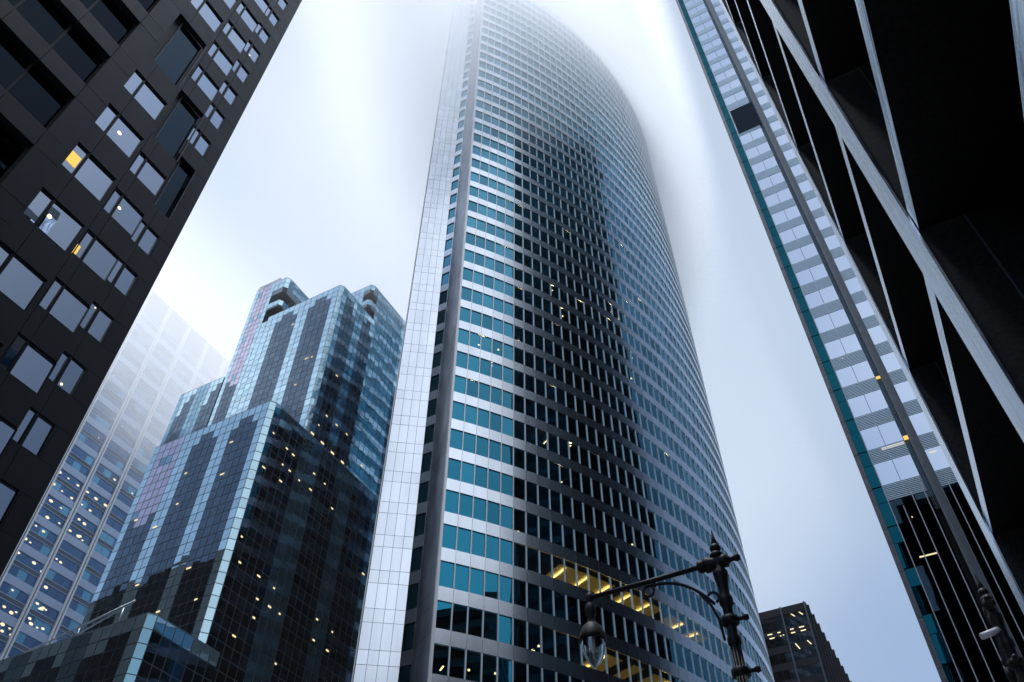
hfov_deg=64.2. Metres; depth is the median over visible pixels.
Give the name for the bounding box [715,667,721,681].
window
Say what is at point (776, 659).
window
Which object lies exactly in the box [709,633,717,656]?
window
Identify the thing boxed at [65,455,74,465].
window
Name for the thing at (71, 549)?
window
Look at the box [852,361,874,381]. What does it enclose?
window
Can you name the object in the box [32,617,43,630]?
window
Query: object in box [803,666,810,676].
window
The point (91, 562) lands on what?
window
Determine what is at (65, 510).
window
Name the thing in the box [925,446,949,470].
window
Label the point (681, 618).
window
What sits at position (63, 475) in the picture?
window
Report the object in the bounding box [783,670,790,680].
window
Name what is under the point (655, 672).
window
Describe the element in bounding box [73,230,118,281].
window
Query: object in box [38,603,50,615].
window
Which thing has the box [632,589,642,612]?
window
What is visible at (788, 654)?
window
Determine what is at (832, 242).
window
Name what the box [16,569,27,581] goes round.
window
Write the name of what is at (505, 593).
window
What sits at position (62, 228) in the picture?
window
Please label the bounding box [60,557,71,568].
window
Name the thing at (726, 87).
window
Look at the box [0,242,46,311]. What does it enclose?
window
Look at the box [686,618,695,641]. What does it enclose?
window
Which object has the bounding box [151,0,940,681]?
sky
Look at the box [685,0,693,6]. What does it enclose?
window
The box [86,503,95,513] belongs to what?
window
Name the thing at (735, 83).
window
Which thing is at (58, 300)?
window
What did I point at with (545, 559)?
window
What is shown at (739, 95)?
window
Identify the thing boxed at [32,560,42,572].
window
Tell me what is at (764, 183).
window
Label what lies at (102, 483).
window
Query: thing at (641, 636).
window
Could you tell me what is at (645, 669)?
window
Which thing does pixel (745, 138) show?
window
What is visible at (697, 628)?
window
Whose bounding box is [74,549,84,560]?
window
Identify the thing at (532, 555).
window
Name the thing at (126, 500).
window
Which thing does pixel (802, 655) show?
window
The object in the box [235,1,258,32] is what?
window
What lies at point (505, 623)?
window
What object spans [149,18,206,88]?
window
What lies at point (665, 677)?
window
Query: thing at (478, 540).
window
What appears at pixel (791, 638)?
window
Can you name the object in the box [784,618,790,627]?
window
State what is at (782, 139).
window
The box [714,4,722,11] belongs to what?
window
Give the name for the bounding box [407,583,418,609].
side window
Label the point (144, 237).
window
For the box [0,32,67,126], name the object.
ribbon window
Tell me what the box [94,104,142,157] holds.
window
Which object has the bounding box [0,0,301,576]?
dark granite building
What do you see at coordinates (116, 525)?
window
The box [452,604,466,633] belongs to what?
window
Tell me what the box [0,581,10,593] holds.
window
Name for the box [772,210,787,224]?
window
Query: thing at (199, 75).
window
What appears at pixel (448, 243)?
side window
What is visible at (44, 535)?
window
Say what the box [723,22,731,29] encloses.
window
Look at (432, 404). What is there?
side window
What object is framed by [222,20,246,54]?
window
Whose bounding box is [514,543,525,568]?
window
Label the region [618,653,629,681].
window
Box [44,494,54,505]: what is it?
window
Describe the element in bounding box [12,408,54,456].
window
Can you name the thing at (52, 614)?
window
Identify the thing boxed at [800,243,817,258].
window
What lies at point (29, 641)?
window
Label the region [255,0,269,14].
window
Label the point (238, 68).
window
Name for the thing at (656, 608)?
window
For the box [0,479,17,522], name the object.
window
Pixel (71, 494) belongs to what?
window
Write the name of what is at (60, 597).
window
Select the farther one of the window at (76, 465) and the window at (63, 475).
the window at (76, 465)
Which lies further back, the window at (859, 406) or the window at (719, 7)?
the window at (719, 7)
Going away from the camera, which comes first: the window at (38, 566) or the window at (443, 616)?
the window at (443, 616)
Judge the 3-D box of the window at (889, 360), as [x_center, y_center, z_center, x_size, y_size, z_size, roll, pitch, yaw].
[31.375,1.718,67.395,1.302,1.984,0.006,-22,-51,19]
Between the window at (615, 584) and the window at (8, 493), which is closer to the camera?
the window at (8, 493)
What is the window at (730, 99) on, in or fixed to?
in the mirror glass tower at (939, 546)
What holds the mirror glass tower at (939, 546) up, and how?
on the ground
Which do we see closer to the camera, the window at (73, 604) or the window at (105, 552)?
the window at (73, 604)
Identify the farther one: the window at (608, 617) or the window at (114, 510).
the window at (114, 510)
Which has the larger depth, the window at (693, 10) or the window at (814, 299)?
the window at (693, 10)
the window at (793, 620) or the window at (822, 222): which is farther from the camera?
the window at (793, 620)
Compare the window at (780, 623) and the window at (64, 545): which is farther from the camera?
the window at (64, 545)
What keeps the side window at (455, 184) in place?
in the curved tower at (553, 456)
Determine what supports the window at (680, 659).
in the curved tower at (553, 456)
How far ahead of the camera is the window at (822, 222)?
82.34 m
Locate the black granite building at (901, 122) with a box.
[719,0,1023,613]
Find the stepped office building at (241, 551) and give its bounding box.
[0,277,404,681]
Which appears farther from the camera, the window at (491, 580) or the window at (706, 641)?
the window at (706, 641)
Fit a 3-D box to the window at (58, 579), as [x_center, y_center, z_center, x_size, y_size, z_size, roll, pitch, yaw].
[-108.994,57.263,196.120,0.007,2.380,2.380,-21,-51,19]
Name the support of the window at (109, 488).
in the misty office tower at (167, 357)
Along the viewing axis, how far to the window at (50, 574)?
194.82 m
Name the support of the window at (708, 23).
in the mirror glass tower at (939, 546)
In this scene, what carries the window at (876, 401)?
in the mirror glass tower at (939, 546)
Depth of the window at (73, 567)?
200.83 m
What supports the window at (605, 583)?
in the curved tower at (553, 456)
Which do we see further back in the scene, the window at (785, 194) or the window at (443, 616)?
the window at (785, 194)
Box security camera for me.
[979,627,1000,639]
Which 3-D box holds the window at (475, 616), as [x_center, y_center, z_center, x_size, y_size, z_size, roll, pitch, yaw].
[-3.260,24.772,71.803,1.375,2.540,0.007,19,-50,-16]
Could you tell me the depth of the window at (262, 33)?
75.67 m
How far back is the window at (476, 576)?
74.75 m
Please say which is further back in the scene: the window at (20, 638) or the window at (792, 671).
the window at (792, 671)
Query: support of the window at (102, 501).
in the misty office tower at (167, 357)
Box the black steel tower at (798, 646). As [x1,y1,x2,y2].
[759,601,851,681]
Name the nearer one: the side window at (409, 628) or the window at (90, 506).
the side window at (409, 628)
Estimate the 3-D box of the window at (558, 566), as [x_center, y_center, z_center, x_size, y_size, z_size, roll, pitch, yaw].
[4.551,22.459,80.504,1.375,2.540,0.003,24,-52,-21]
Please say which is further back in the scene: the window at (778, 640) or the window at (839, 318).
the window at (778, 640)
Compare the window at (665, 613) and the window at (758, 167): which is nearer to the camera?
the window at (665, 613)
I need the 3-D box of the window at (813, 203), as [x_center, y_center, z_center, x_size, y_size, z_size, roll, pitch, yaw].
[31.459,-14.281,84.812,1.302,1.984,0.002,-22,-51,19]
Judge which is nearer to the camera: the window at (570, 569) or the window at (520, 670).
the window at (520, 670)
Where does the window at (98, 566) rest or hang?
in the misty office tower at (167, 357)
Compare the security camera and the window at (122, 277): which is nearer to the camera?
the security camera
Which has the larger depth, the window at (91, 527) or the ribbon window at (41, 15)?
the window at (91, 527)
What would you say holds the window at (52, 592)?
in the misty office tower at (167, 357)
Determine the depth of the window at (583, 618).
78.53 m
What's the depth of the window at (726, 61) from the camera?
112.92 m
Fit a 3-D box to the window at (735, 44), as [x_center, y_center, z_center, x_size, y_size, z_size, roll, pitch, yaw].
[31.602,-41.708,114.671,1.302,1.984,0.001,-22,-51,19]
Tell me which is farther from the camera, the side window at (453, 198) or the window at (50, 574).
the window at (50, 574)
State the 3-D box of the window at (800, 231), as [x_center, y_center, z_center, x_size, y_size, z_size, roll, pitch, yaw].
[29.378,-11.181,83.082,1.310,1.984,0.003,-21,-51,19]
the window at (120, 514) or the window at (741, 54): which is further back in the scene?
the window at (120, 514)
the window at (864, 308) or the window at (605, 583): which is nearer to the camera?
the window at (864, 308)
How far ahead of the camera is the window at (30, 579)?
189.82 m
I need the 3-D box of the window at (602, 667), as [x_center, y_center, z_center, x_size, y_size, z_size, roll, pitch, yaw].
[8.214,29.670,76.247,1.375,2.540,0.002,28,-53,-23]
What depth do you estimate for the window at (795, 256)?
81.02 m
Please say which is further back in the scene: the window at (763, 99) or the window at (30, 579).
the window at (30, 579)
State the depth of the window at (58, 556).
198.08 m
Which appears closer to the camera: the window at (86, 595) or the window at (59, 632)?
the window at (59, 632)
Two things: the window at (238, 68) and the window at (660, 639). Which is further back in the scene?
the window at (660, 639)
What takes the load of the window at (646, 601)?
in the curved tower at (553, 456)
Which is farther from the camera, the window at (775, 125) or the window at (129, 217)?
the window at (775, 125)
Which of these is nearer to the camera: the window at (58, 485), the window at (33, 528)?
the window at (33, 528)
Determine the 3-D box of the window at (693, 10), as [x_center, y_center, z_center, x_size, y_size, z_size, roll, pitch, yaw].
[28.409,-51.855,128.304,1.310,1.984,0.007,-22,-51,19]
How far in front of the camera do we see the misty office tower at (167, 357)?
216.07 m
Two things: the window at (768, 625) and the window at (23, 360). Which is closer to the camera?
the window at (23, 360)
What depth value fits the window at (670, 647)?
83.62 m
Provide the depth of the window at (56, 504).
202.82 m
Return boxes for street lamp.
[579,530,760,681]
[974,573,1023,681]
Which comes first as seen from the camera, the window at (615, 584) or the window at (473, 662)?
the window at (473, 662)
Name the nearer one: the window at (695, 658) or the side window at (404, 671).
the side window at (404, 671)
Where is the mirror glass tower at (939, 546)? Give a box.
[676,0,1023,681]
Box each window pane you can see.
[761,624,777,681]
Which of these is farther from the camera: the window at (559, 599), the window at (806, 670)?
the window at (806, 670)
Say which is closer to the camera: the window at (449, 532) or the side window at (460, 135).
the window at (449, 532)
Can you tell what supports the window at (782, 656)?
in the black steel tower at (798, 646)
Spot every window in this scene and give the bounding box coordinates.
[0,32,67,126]
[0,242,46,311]
[0,333,56,394]
[0,417,17,458]
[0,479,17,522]
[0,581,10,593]
[0,600,12,613]
[0,623,12,636]
[7,586,19,598]
[8,0,102,81]
[8,564,19,575]
[9,605,21,618]
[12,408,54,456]
[15,550,25,562]
[15,631,26,643]
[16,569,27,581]
[16,591,28,603]
[22,188,83,252]
[23,555,34,567]
[23,635,34,648]
[24,534,33,546]
[24,613,34,625]
[25,574,36,586]
[30,522,40,532]
[31,539,42,550]
[31,599,41,610]
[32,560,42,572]
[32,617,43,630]
[32,640,43,648]
[37,278,90,333]
[38,507,47,517]
[38,526,48,538]
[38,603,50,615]
[39,582,49,593]
[40,544,50,556]
[40,622,51,635]
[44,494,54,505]
[45,511,56,522]
[45,568,55,579]
[46,532,56,543]
[46,586,57,598]
[47,608,58,620]
[49,351,85,394]
[52,480,61,490]
[52,499,62,510]
[53,553,63,563]
[53,573,63,584]
[54,516,64,527]
[55,591,65,603]
[55,630,63,640]
[58,469,67,479]
[59,485,69,496]
[59,540,68,550]
[60,504,70,515]
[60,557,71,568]
[61,142,114,201]
[61,578,71,589]
[61,616,70,627]
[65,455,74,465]
[65,473,75,484]
[66,544,76,555]
[67,490,76,501]
[67,525,75,535]
[68,562,78,573]
[68,620,78,631]
[69,599,77,610]
[72,460,81,470]
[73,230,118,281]
[73,479,82,489]
[73,513,81,523]
[73,529,83,540]
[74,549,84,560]
[74,586,83,596]
[75,603,85,614]
[79,465,88,476]
[79,499,88,509]
[79,517,88,528]
[80,0,132,43]
[80,302,112,342]
[81,534,91,545]
[81,570,90,580]
[81,590,91,601]
[85,487,93,497]
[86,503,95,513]
[87,522,96,533]
[87,557,95,567]
[88,574,98,585]
[91,492,100,502]
[92,474,99,483]
[93,508,102,518]
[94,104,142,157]
[94,542,102,552]
[94,561,103,572]
[98,479,106,489]
[99,497,108,507]
[99,530,107,540]
[100,546,109,557]
[102,188,144,236]
[105,484,113,493]
[105,534,114,545]
[106,516,113,525]
[107,259,136,295]
[111,505,118,514]
[112,520,120,530]
[117,491,124,500]
[117,509,125,519]
[123,70,166,120]
[123,496,131,505]
[128,151,166,197]
[131,221,158,254]
[138,0,156,10]
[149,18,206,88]
[152,94,204,162]
[153,157,195,219]
[187,126,210,155]
[190,0,222,32]
[191,65,219,101]
[205,103,223,129]
[207,41,233,76]
[219,80,236,105]
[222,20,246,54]
[224,0,237,9]
[232,59,248,82]
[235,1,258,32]
[244,40,259,62]
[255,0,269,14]
[255,22,269,43]
[265,6,278,26]
[276,0,286,10]
[399,665,410,681]
[402,622,414,651]
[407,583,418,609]
[411,547,421,571]
[415,513,425,536]
[418,482,428,503]
[421,452,431,472]
[425,425,433,443]
[428,399,436,416]
[430,375,438,391]
[432,644,448,675]
[433,352,441,367]
[435,330,443,345]
[436,601,451,629]
[437,310,445,324]
[439,561,453,588]
[440,290,447,303]
[441,272,448,285]
[442,524,456,549]
[444,255,450,267]
[445,238,452,250]
[447,223,453,234]
[449,208,455,218]
[449,647,464,678]
[450,194,456,203]
[452,180,457,189]
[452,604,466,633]
[453,167,459,176]
[454,565,468,591]
[455,154,460,163]
[456,143,461,151]
[457,131,462,139]
[457,528,470,552]
[458,120,463,128]
[460,110,464,117]
[466,651,480,681]
[468,608,481,636]
[470,568,483,595]
[471,531,484,556]
[482,654,496,681]
[483,611,496,640]
[485,572,497,598]
[486,535,498,560]
[498,658,511,681]
[499,576,511,602]
[499,615,511,644]
[500,539,511,564]
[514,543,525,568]
[514,580,525,606]
[514,619,526,648]
[514,662,526,681]
[527,547,538,572]
[528,584,539,610]
[528,623,540,652]
[529,666,540,681]
[540,552,551,576]
[541,588,552,614]
[542,627,554,656]
[543,670,555,681]
[553,556,563,580]
[554,592,565,618]
[556,631,567,659]
[557,674,568,681]
[565,560,576,585]
[567,597,578,623]
[569,636,580,664]
[571,678,581,681]
[577,565,587,589]
[579,601,587,624]
[582,652,593,668]
[589,569,599,592]
[595,607,602,627]
[596,654,606,672]
[600,574,610,598]
[603,610,614,636]
[606,648,618,677]
[611,579,621,603]
[614,614,625,640]
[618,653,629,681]
[622,583,631,607]
[625,619,636,645]
[629,657,640,681]
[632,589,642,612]
[636,624,646,649]
[640,662,650,681]
[642,594,651,617]
[646,628,656,654]
[651,598,661,622]
[651,667,660,681]
[656,633,666,659]
[661,603,670,627]
[661,671,669,681]
[666,638,675,663]
[669,607,679,632]
[671,676,678,681]
[675,643,684,668]
[678,613,687,636]
[684,648,693,673]
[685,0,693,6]
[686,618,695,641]
[688,7,697,14]
[691,15,700,23]
[692,653,701,677]
[694,623,702,645]
[695,24,704,31]
[696,3,705,10]
[698,32,708,41]
[700,11,709,19]
[700,657,709,681]
[702,42,712,50]
[702,628,710,651]
[703,20,712,27]
[706,51,716,60]
[707,28,717,36]
[708,663,715,681]
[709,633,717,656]
[710,62,721,70]
[711,37,721,46]
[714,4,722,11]
[715,47,726,56]
[715,72,725,81]
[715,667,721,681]
[718,13,726,20]
[719,83,730,93]
[720,57,730,66]
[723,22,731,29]
[724,68,735,77]
[724,94,735,104]
[727,31,735,38]
[729,78,740,88]
[731,40,740,48]
[734,90,746,100]
[736,50,745,58]
[740,132,752,144]
[741,60,750,69]
[745,146,759,158]
[746,71,756,80]
[750,128,763,139]
[751,161,765,173]
[752,82,762,92]
[756,142,770,153]
[757,94,768,104]
[758,176,772,190]
[763,107,774,117]
[763,156,777,169]
[764,193,779,207]
[765,623,772,632]
[769,171,784,185]
[769,639,776,648]
[770,120,781,130]
[771,621,778,630]
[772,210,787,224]
[773,655,779,664]
[775,637,782,646]
[776,134,788,145]
[776,188,792,201]
[777,620,784,629]
[777,671,784,681]
[779,228,795,243]
[779,653,786,663]
[781,636,788,645]
[783,148,795,160]
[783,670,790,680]
[784,205,800,219]
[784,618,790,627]
[785,652,792,661]
[787,248,804,263]
[788,634,794,643]
[789,617,796,626]
[790,163,803,176]
[790,668,796,678]
[792,223,808,238]
[792,650,799,660]
[794,633,801,642]
[795,268,813,285]
[796,615,803,624]
[796,667,803,677]
[798,180,812,193]
[798,649,805,659]
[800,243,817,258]
[800,631,807,641]
[802,614,808,623]
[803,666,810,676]
[804,291,823,308]
[804,647,812,657]
[806,197,820,210]
[806,630,812,639]
[809,263,827,280]
[809,664,817,674]
[811,646,817,656]
[814,314,833,332]
[815,215,830,229]
[816,663,822,673]
[819,285,838,303]
[824,234,840,249]
[825,339,845,358]
[829,309,849,327]
[834,255,850,270]
[836,366,857,387]
[840,334,861,353]
[844,277,861,293]
[847,395,870,417]
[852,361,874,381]
[855,300,873,318]
[860,426,884,449]
[864,390,887,411]
[867,325,887,344]
[874,460,900,485]
[878,421,902,444]
[880,352,900,372]
[892,454,918,479]
[894,381,916,402]
[909,412,931,435]
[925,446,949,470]
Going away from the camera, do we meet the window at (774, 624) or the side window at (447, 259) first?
the side window at (447, 259)
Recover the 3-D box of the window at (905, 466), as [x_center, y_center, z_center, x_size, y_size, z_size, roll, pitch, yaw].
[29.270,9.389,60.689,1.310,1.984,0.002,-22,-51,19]
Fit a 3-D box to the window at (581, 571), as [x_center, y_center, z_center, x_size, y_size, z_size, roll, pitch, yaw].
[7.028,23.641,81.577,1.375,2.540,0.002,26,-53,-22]
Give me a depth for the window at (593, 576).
82.16 m
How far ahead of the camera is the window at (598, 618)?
79.52 m
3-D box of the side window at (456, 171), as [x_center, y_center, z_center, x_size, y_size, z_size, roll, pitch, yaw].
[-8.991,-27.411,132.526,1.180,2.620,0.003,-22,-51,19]
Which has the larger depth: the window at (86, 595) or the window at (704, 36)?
the window at (86, 595)
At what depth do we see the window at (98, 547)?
209.08 m
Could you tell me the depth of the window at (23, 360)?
36.64 m
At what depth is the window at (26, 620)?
186.24 m
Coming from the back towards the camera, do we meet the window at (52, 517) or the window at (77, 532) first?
the window at (77, 532)
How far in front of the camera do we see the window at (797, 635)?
190.79 m
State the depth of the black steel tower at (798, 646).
191.01 m
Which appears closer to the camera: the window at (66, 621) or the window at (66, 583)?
the window at (66, 621)
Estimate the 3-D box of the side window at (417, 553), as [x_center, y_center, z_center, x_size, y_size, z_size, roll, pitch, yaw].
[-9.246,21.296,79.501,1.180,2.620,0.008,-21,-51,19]
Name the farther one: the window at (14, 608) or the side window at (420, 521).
the window at (14, 608)
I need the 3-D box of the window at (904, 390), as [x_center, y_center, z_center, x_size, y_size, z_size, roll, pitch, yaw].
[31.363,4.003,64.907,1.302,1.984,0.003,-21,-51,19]
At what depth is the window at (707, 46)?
118.36 m
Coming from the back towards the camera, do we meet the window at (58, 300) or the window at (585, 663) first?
the window at (585, 663)
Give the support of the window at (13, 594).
in the misty office tower at (167, 357)
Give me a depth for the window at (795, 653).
188.32 m
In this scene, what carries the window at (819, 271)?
in the mirror glass tower at (939, 546)
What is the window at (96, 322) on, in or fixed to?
in the dark granite building at (119, 120)
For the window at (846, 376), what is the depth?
68.57 m
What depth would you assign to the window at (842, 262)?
77.37 m
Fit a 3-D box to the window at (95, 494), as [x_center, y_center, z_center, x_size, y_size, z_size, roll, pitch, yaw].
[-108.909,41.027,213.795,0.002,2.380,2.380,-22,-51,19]
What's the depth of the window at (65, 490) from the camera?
206.09 m
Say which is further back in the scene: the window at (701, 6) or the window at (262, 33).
the window at (701, 6)
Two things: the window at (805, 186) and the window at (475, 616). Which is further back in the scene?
the window at (805, 186)
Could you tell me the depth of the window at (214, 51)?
60.58 m
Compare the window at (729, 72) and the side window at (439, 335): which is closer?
the side window at (439, 335)
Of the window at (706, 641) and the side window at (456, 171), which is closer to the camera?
the window at (706, 641)
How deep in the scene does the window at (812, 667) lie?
184.47 m
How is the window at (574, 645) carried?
in the curved tower at (553, 456)
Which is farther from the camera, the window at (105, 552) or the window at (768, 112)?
the window at (105, 552)
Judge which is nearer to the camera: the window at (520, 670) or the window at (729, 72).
the window at (520, 670)
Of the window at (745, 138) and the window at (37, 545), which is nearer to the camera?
the window at (745, 138)
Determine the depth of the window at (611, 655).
76.82 m
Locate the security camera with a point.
(989, 633)
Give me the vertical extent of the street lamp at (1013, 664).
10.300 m
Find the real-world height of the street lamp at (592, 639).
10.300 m
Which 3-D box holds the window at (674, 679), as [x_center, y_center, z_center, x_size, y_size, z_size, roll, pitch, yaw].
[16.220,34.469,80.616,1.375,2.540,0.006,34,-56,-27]
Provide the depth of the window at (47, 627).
189.12 m
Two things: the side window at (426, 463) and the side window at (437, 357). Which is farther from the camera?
the side window at (437, 357)
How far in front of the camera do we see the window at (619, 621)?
80.39 m
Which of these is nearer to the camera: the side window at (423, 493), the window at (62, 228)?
the window at (62, 228)
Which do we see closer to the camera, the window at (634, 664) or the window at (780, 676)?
the window at (634, 664)
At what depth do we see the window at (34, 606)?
188.87 m
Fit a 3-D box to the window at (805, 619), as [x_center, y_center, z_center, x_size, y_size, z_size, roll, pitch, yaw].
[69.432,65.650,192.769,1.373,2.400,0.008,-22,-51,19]
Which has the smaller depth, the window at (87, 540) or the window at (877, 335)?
the window at (877, 335)
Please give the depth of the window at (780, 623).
194.74 m
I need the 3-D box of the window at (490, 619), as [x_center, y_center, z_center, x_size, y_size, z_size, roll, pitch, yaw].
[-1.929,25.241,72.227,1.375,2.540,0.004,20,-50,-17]
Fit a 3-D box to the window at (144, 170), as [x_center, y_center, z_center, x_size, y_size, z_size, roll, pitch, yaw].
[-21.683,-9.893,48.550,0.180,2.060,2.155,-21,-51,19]
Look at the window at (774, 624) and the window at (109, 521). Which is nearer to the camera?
the window at (774, 624)
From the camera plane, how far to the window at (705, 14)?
125.40 m
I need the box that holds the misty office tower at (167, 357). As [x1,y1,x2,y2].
[0,289,229,659]
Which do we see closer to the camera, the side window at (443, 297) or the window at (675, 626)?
the window at (675, 626)
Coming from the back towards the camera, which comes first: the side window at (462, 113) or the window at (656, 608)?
the side window at (462, 113)
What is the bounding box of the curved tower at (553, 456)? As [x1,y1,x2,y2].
[351,0,774,681]
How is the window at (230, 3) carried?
in the dark granite building at (119, 120)
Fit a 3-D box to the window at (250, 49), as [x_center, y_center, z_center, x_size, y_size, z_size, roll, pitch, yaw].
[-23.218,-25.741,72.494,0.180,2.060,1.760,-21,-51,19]
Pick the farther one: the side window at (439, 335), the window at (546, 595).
the side window at (439, 335)
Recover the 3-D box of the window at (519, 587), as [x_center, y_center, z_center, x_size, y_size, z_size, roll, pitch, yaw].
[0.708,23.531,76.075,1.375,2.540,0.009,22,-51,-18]
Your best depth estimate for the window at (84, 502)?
209.85 m
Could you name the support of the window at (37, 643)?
in the misty office tower at (167, 357)
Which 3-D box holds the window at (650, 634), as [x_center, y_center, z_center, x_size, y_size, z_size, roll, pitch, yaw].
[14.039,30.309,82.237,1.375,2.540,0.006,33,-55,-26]
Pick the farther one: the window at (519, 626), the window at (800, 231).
the window at (800, 231)
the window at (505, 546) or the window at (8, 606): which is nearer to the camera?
the window at (505, 546)
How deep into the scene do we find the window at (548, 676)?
71.73 m
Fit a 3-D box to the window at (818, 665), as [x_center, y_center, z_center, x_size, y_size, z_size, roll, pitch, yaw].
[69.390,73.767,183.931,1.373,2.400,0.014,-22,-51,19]
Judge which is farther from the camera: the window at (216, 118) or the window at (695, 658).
the window at (695, 658)
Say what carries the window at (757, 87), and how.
in the mirror glass tower at (939, 546)
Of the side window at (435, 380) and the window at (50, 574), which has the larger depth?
the window at (50, 574)
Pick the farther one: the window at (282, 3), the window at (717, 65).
the window at (717, 65)
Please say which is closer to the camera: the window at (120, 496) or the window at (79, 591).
the window at (79, 591)
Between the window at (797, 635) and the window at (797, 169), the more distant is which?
the window at (797, 635)
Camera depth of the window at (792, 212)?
85.56 m
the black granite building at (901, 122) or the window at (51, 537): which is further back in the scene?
the window at (51, 537)
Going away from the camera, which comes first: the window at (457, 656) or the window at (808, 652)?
the window at (457, 656)
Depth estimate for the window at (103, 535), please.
211.75 m
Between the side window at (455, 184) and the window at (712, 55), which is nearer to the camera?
the window at (712, 55)
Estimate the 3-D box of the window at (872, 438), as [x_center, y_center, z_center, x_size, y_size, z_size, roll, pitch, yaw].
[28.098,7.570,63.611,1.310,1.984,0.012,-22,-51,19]
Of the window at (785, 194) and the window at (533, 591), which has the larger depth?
the window at (785, 194)
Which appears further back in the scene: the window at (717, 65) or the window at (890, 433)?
the window at (717, 65)
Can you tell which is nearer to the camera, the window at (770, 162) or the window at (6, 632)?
the window at (770, 162)
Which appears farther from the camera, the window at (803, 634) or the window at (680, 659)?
the window at (803, 634)
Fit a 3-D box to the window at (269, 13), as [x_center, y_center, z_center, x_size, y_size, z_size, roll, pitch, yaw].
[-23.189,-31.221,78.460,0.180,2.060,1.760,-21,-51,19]
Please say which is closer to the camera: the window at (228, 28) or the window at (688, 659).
the window at (228, 28)
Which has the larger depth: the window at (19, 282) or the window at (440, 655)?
the window at (440, 655)
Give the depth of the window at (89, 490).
212.58 m
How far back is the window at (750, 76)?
107.22 m
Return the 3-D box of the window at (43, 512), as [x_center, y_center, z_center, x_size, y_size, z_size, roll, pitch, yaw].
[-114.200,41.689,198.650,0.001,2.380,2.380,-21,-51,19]
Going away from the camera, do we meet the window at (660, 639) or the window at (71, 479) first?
the window at (660, 639)
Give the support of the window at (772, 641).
in the black steel tower at (798, 646)
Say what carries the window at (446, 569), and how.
in the curved tower at (553, 456)
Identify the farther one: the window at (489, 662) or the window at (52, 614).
the window at (52, 614)
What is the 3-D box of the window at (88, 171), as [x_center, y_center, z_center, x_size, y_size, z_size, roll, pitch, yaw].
[-20.361,-8.080,39.210,0.180,2.060,2.392,-21,-51,19]
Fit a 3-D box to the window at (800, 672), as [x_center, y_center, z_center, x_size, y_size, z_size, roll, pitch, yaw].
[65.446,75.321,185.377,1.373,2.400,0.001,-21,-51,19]
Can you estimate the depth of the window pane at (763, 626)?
190.95 m
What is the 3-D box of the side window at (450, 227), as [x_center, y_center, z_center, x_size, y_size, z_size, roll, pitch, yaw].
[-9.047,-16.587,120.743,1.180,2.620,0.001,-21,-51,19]
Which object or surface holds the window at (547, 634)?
in the curved tower at (553, 456)
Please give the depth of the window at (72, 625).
195.36 m
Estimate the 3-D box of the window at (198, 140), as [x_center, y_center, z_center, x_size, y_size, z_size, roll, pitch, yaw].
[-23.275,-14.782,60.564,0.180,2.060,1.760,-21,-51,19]
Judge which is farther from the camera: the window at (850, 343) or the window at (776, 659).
the window at (776, 659)
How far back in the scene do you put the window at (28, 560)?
190.98 m
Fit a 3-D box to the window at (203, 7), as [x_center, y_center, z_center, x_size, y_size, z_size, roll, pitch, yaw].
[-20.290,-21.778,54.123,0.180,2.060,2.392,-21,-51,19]
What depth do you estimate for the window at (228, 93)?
66.69 m
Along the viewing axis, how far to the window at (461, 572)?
74.35 m
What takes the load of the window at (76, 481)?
in the misty office tower at (167, 357)
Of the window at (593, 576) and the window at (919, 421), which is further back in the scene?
the window at (593, 576)
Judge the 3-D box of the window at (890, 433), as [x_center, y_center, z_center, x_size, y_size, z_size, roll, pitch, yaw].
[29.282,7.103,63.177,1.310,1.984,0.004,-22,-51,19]
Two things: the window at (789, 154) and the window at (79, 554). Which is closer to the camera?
the window at (789, 154)
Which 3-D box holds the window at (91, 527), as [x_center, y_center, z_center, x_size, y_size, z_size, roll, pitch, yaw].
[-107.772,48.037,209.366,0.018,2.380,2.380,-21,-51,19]
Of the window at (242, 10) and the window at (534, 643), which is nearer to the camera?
the window at (242, 10)
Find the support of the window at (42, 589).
in the misty office tower at (167, 357)
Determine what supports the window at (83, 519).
in the misty office tower at (167, 357)
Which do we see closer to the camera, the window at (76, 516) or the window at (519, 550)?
the window at (519, 550)
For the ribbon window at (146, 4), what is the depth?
42.31 m
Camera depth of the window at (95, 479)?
215.72 m
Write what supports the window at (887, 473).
in the mirror glass tower at (939, 546)
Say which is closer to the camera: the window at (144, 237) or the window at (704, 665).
the window at (144, 237)
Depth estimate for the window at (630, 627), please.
81.00 m
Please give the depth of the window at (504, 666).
69.93 m
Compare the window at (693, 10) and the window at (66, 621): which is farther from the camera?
the window at (66, 621)
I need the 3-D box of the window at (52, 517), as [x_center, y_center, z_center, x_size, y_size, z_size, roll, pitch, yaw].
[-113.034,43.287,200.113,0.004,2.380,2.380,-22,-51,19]
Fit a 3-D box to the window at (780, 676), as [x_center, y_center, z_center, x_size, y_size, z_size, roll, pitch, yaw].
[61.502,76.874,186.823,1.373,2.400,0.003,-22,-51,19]
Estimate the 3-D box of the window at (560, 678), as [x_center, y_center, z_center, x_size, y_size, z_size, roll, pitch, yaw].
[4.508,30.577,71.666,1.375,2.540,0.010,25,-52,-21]
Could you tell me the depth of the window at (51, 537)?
198.39 m
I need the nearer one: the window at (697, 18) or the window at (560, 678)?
the window at (560, 678)
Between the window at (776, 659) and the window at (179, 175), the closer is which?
the window at (179, 175)
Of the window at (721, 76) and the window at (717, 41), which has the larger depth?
the window at (717, 41)

